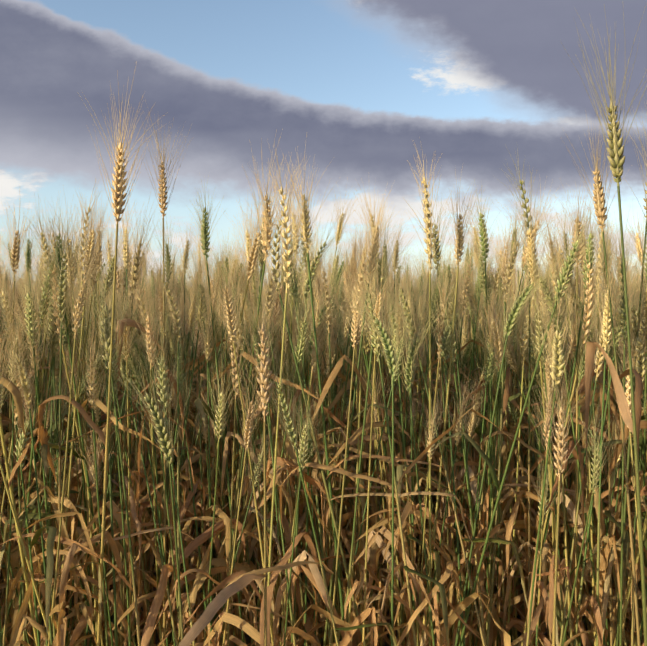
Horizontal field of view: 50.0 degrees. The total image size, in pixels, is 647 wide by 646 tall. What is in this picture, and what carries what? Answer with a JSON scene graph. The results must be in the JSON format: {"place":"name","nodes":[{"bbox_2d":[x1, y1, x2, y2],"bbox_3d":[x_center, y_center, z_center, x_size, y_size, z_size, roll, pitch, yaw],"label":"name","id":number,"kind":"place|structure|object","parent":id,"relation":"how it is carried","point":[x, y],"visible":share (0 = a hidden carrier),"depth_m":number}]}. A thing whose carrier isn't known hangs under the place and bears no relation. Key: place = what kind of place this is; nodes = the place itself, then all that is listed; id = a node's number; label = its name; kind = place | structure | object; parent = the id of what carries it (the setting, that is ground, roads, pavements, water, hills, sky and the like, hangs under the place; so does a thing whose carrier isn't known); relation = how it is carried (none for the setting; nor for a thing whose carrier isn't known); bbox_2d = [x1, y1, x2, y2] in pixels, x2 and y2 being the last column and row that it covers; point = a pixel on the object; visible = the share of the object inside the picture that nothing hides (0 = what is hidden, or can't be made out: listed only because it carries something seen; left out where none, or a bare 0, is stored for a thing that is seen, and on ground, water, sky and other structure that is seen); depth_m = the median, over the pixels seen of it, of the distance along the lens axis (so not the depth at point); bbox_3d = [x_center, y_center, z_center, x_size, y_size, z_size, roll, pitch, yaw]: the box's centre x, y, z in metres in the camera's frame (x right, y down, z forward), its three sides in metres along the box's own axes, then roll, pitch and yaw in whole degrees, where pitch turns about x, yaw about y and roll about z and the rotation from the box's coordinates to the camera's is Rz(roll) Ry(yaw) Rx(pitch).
{"place":"outdoors","nodes":[
{"label":"outdoors","id":0,"kind":"place"},
{"bbox_2d":[0,495,638,645],"bbox_3d":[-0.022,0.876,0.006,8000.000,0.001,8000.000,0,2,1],"label":"field ground","id":1,"kind":"structure","parent":0,"point":[247,635],"depth_m":1.93},
{"bbox_2d":[116,100,205,645],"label":"wheat","id":2,"kind":"object","parent":1,"relation":"on","point":[162,189],"visible":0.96,"depth_m":1.01},
{"bbox_2d":[103,331,261,640],"bbox_3d":[-0.163,0.432,0.752,0.180,0.849,0.181,0,2,1],"label":"wheat","id":3,"kind":"object","parent":1,"relation":"on","point":[163,432],"visible":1,"depth_m":0.78},
{"bbox_2d":[178,276,317,645],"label":"wheat","id":4,"kind":"object","parent":1,"relation":"on","point":[217,603],"visible":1,"depth_m":0.76},
{"bbox_2d":[496,145,583,645],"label":"wheat","id":5,"kind":"object","parent":1,"relation":"on","point":[537,463],"visible":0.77,"depth_m":1.03},
{"bbox_2d":[501,176,612,645],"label":"wheat","id":6,"kind":"object","parent":1,"relation":"on","point":[591,599],"visible":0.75,"depth_m":0.97},
{"bbox_2d":[525,354,594,645],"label":"wheat","id":7,"kind":"object","parent":1,"relation":"on","point":[560,447],"visible":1,"depth_m":0.72},
{"bbox_2d":[524,71,646,645],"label":"wheat","id":8,"kind":"object","parent":1,"relation":"on","point":[584,636],"visible":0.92,"depth_m":0.93},
{"bbox_2d":[564,107,642,645],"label":"wheat","id":9,"kind":"object","parent":1,"relation":"on","point":[600,209],"visible":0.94,"depth_m":0.87},
{"bbox_2d":[563,7,646,645],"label":"wheat","id":10,"kind":"object","parent":1,"relation":"on","point":[615,150],"visible":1,"depth_m":0.64},
{"bbox_2d":[589,205,646,645],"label":"wheat","id":11,"kind":"object","parent":1,"relation":"on","point":[623,312],"visible":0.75,"depth_m":0.89},
{"bbox_2d":[0,0,646,286],"label":"sky","id":12,"kind":"structure","parent":0,"point":[363,80]}
]}

